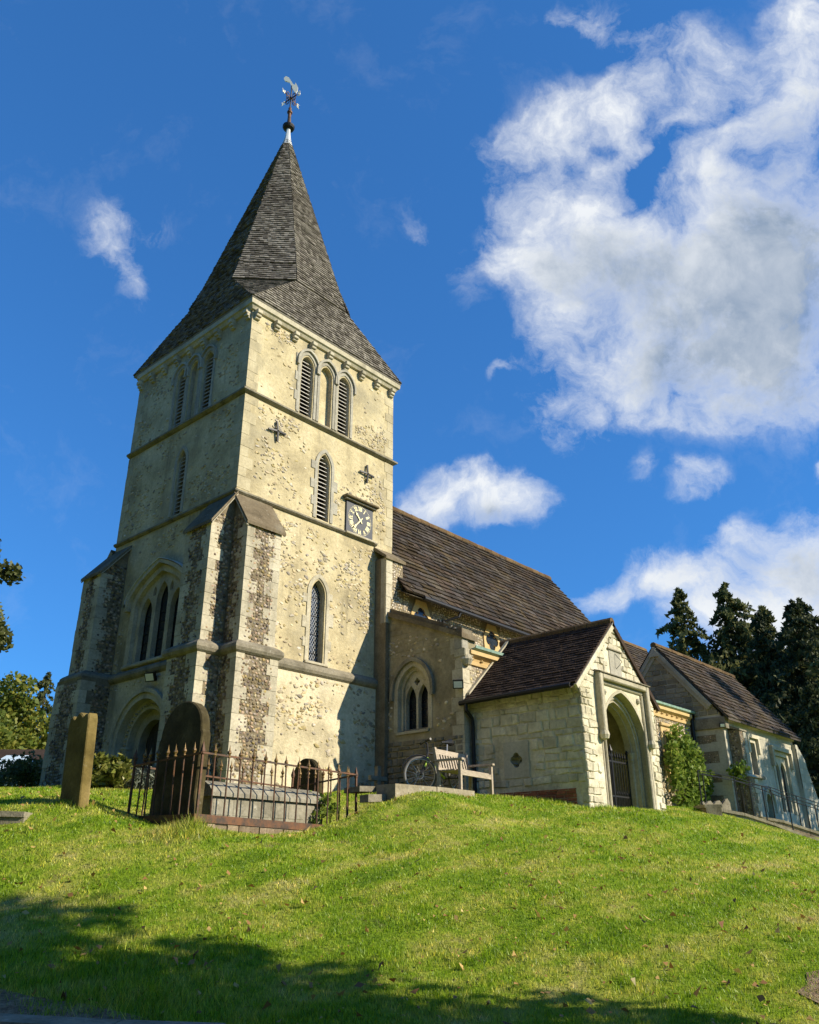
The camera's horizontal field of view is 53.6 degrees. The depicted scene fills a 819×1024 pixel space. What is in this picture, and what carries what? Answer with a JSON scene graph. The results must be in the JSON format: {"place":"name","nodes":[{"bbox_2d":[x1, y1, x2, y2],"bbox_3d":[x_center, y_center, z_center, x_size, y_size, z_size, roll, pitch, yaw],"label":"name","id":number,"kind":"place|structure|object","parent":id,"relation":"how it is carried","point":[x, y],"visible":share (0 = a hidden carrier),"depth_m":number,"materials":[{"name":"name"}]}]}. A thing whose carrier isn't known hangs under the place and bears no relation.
{"place":"outdoors","nodes":[
{"label":"outdoors","id":0,"kind":"place"},
{"bbox_2d":[0,988,147,1019],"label":"gravel path","id":1,"kind":"structure","parent":0,"point":[9,1007],"depth_m":6.11,"materials":[{"name":"grey gravel"}]},
{"bbox_2d":[0,785,818,1023],"bbox_3d":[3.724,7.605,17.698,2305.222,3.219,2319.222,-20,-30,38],"label":"ground","id":2,"kind":"structure","parent":0,"point":[400,807],"depth_m":8.49,"materials":[{"name":"green plant"}]},
{"bbox_2d":[0,539,25,652],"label":"overhanging tree","id":3,"kind":"object","parent":2,"relation":"on","point":[10,573],"visible":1,"depth_m":13.22,"materials":[{"name":"green plant"}]},
{"bbox_2d":[0,811,32,824],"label":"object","id":4,"kind":"structure","parent":2,"relation":"on","point":[7,817],"depth_m":11.00,"materials":[{"name":"grey stone"}]},
{"bbox_2d":[0,750,42,786],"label":"yew bush","id":5,"kind":"object","parent":2,"relation":"on","point":[25,772],"visible":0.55,"depth_m":25.61,"materials":[{"name":"green plant"}]},
{"bbox_2d":[0,749,44,785],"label":"house","id":6,"kind":"structure","parent":2,"relation":"on","point":[5,753],"depth_m":44.38,"materials":[{"name":"ceramic"}]},
{"bbox_2d":[0,671,50,748],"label":"broadleaf tree","id":7,"kind":"object","parent":2,"relation":"on","point":[19,716],"visible":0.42,"depth_m":50.14,"materials":[{"name":"green plant"}]},
{"bbox_2d":[32,671,55,748],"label":"conifer tree","id":8,"kind":"object","parent":2,"relation":"on","point":[45,683],"visible":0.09,"depth_m":59.26,"materials":[{"name":"green plant"}]},
{"bbox_2d":[60,713,97,807],"bbox_3d":[-4.944,3.925,12.059,0.754,1.857,0.182,-22,-32,40],"label":"headstone","id":9,"kind":"object","parent":2,"relation":"on","point":[78,766],"visible":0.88,"depth_m":12.05,"materials":[{"name":"stone"}]},
{"bbox_2d":[91,751,132,788],"bbox_3d":[-5.816,5.017,15.524,1.461,0.863,1.024,-20,-30,38],"label":"laurel shrub","id":10,"kind":"object","parent":2,"relation":"on","point":[115,770],"visible":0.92,"depth_m":15.21,"materials":[{"name":"green plant"}]},
{"bbox_2d":[0,1013,225,1023],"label":"stone kerb","id":11,"kind":"structure","parent":2,"relation":"on","point":[20,1019],"depth_m":5.67,"materials":[{"name":"grey stone"}]},
{"bbox_2d":[109,764,214,789],"bbox_3d":[-4.981,5.186,15.629,2.512,0.700,0.755,1,-24,-2],"label":"lavender bush","id":12,"kind":"object","parent":2,"relation":"on","point":[136,786],"visible":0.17,"depth_m":15.51,"materials":[{"name":"green plant"}]},
{"bbox_2d":[149,701,210,823],"bbox_3d":[-3.430,4.004,12.069,1.164,2.366,0.330,-20,-30,38],"label":"headstone","id":13,"kind":"object","parent":2,"relation":"on","point":[188,723],"visible":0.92,"depth_m":12.11,"materials":[{"name":"stone"}]},
{"bbox_2d":[127,741,357,834],"bbox_3d":[-2.559,4.654,13.025,1.734,1.468,3.539,-17,-29,34],"label":"tomb railing","id":14,"kind":"object","parent":2,"relation":"on","point":[239,824],"visible":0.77,"depth_m":12.16,"materials":[{"name":"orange metal"}]},
{"bbox_2d":[201,780,324,830],"bbox_3d":[-2.500,4.841,13.156,0.838,0.770,2.515,-17,-29,34],"label":"chest tomb","id":15,"kind":"object","parent":2,"relation":"on","point":[231,800],"visible":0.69,"depth_m":12.81,"materials":[{"name":"stone"}]},
{"bbox_2d":[293,758,321,792],"bbox_3d":[-1.918,5.274,15.106,0.165,1.310,0.875,21,-32,-40],"label":"headstone","id":16,"kind":"object","parent":2,"relation":"on","point":[313,764],"visible":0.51,"depth_m":15.13,"materials":[{"name":"stone"}]},
{"bbox_2d":[309,790,340,823],"bbox_3d":[-1.567,5.101,13.741,0.835,0.744,0.486,-3,-24,7],"label":"weed shrub","id":17,"kind":"object","parent":2,"relation":"on","point":[323,811],"visible":0.48,"depth_m":13.67,"materials":[{"name":"green plant"}]},
{"bbox_2d":[344,786,385,802],"bbox_3d":[-0.783,4.864,13.933,0.368,0.285,0.776,17,-29,-34],"label":"stone step","id":18,"kind":"object","parent":2,"relation":"on","point":[370,798],"visible":0.93,"depth_m":13.74,"materials":[{"name":"grey stone"}]},
{"bbox_2d":[368,766,386,787],"bbox_3d":[-0.719,6.362,18.356,0.400,1.160,0.640,-20,-30,38],"label":"cross grave","id":19,"kind":"object","parent":2,"relation":"on","point":[377,778],"visible":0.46,"depth_m":18.45,"materials":[{"name":"stone"}]},
{"bbox_2d":[0,786,818,1023],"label":"fallen leaves","id":20,"kind":"object","parent":2,"relation":"on","point":[590,1010],"visible":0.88,"depth_m":7.97,"materials":[{"name":"brown plant"}]},
{"bbox_2d":[376,783,474,801],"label":"stone kerb","id":21,"kind":"structure","parent":2,"relation":"on","point":[390,791],"depth_m":13.93,"materials":[{"name":"grey stone"}]},
{"bbox_2d":[39,128,818,830],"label":"church","id":22,"kind":"structure","parent":2,"relation":"on","point":[247,592],"depth_m":19.77,"materials":[{"name":"stone"}]},
{"bbox_2d":[144,671,156,681],"bbox_3d":[-5.765,3.692,18.121,0.260,0.222,0.230,-9,-25,20],"label":"floodlight","id":23,"kind":"object","parent":22,"relation":"attached to","point":[150,676],"visible":1,"depth_m":18.05,"materials":[{"name":"black metal"}]},
{"bbox_2d":[282,76,299,132],"bbox_3d":[-4.205,-14.453,28.603,0.631,2.656,0.629,5,-24,-11],"label":"weathervane","id":24,"kind":"object","parent":22,"relation":"on","point":[289,125],"visible":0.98,"depth_m":28.54,"materials":[{"name":"black metal"}]},
{"bbox_2d":[343,493,378,542],"bbox_3d":[-1.277,0.191,21.286,0.210,1.060,1.200,-20,-30,38],"label":"church clock","id":25,"kind":"object","parent":22,"relation":"attached to","point":[359,517],"visible":1,"depth_m":21.28,"materials":[{"name":"metal"}]},
{"bbox_2d":[453,679,463,688],"bbox_3d":[1.103,3.904,18.352,0.240,0.208,0.227,-3,-24,6],"label":"floodlight","id":26,"kind":"object","parent":22,"relation":"attached to","point":[458,683],"visible":1,"depth_m":18.27,"materials":[{"name":"black metal"}]},
{"bbox_2d":[402,738,472,789],"bbox_3d":[0.528,5.125,16.362,0.634,1.115,1.714,-20,-30,38],"label":"bicycle","id":27,"kind":"object","parent":2,"relation":"on","point":[449,742],"visible":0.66,"depth_m":15.99,"materials":[{"name":"black metal"}]},
{"bbox_2d":[432,747,494,794],"bbox_3d":[1.075,5.191,16.002,0.690,0.980,1.284,-16,-28,31],"label":"bench","id":28,"kind":"object","parent":2,"relation":"on","point":[457,768],"visible":0.97,"depth_m":16.00,"materials":[{"name":"brown wood"}]},
{"bbox_2d":[662,723,714,807],"bbox_3d":[8.657,8.068,25.135,0.898,2.875,2.916,-20,-30,38],"label":"climbing shrub","id":29,"kind":"object","parent":2,"relation":"on","point":[679,753],"visible":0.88,"depth_m":24.76,"materials":[{"name":"green plant"}]},
{"bbox_2d":[655,587,728,672],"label":"conifer tree","id":30,"kind":"object","parent":2,"relation":"on","point":[678,626],"visible":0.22,"depth_m":58.36,"materials":[{"name":"green plant"}]},
{"bbox_2d":[693,804,722,816],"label":"stone kerb","id":31,"kind":"structure","parent":2,"relation":"on","point":[714,809],"depth_m":19.43,"materials":[{"name":"grey stone"}]},
{"bbox_2d":[700,799,730,809],"bbox_3d":[8.383,8.131,22.146,1.156,0.600,0.080,13,-27,-28],"label":"stone edging","id":32,"kind":"object","parent":2,"relation":"on","point":[725,803],"visible":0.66,"depth_m":22.30,"materials":[{"name":"grey stone"}]},
{"bbox_2d":[702,581,762,691],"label":"conifer tree","id":33,"kind":"object","parent":2,"relation":"on","point":[727,637],"visible":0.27,"depth_m":58.16,"materials":[{"name":"green plant"}]},
{"bbox_2d":[726,759,750,813],"bbox_3d":[10.259,8.580,25.061,0.667,1.837,0.686,14,-27,-28],"label":"climbing shrub","id":34,"kind":"object","parent":2,"relation":"on","point":[737,768],"visible":0.93,"depth_m":25.14,"materials":[{"name":"green plant"}]},
{"bbox_2d":[735,632,753,658],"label":"conifer tree","id":35,"kind":"object","parent":2,"relation":"on","point":[744,647],"visible":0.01,"depth_m":62.45,"materials":[{"name":"green plant"}]},
{"bbox_2d":[722,809,818,840],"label":"retaining wall","id":36,"kind":"structure","parent":2,"relation":"on","point":[742,815],"depth_m":21.21,"materials":[{"name":"stone"}]},
{"bbox_2d":[697,770,818,829],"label":"handrail","id":37,"kind":"object","parent":36,"relation":"on","point":[698,774],"visible":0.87,"depth_m":21.83,"materials":[{"name":"black metal"}]},
{"bbox_2d":[746,605,803,722],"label":"conifer tree","id":38,"kind":"object","parent":2,"relation":"on","point":[765,612],"visible":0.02,"depth_m":58.10,"materials":[{"name":"green plant"}]},
{"bbox_2d":[736,611,816,772],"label":"conifer tree","id":39,"kind":"object","parent":2,"relation":"on","point":[763,636],"visible":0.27,"depth_m":53.37,"materials":[{"name":"green plant"}]},
{"bbox_2d":[759,816,818,837],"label":"retaining wall","id":40,"kind":"structure","parent":2,"relation":"on","point":[804,830],"depth_m":22.89,"materials":[{"name":"stone"}]},
{"bbox_2d":[702,773,818,825],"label":"handrail","id":41,"kind":"object","parent":40,"relation":"on","point":[770,793],"visible":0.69,"depth_m":23.27,"materials":[{"name":"black metal"}]},
{"bbox_2d":[760,599,818,789],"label":"conifer tree","id":42,"kind":"object","parent":2,"relation":"on","point":[796,662],"visible":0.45,"depth_m":50.18,"materials":[{"name":"green plant"}]},
{"bbox_2d":[777,597,818,647],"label":"conifer tree","id":43,"kind":"object","parent":2,"relation":"on","point":[814,620],"visible":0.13,"depth_m":60.90,"materials":[{"name":"green plant"}]},
{"bbox_2d":[780,620,817,681],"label":"conifer tree","id":44,"kind":"object","parent":2,"relation":"on","point":[783,624],"depth_m":58.17,"materials":[{"name":"green plant"}]},
{"bbox_2d":[792,680,818,798],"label":"conifer tree","id":45,"kind":"object","parent":2,"relation":"on","point":[809,698],"visible":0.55,"depth_m":42.01,"materials":[{"name":"green plant"}]},
{"bbox_2d":[798,657,818,790],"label":"conifer tree","id":46,"kind":"object","parent":2,"relation":"on","point":[812,674],"visible":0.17,"depth_m":44.32,"materials":[{"name":"green plant"}]},
{"bbox_2d":[0,0,818,716],"label":"sky","id":47,"kind":"structure","parent":0,"point":[579,239],"materials":[{"name":"blue"}]},
{"bbox_2d":[798,970,818,1002],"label":"gravel path","id":48,"kind":"structure","parent":0,"point":[814,994],"depth_m":6.58,"materials":[{"name":"beige gravel"}]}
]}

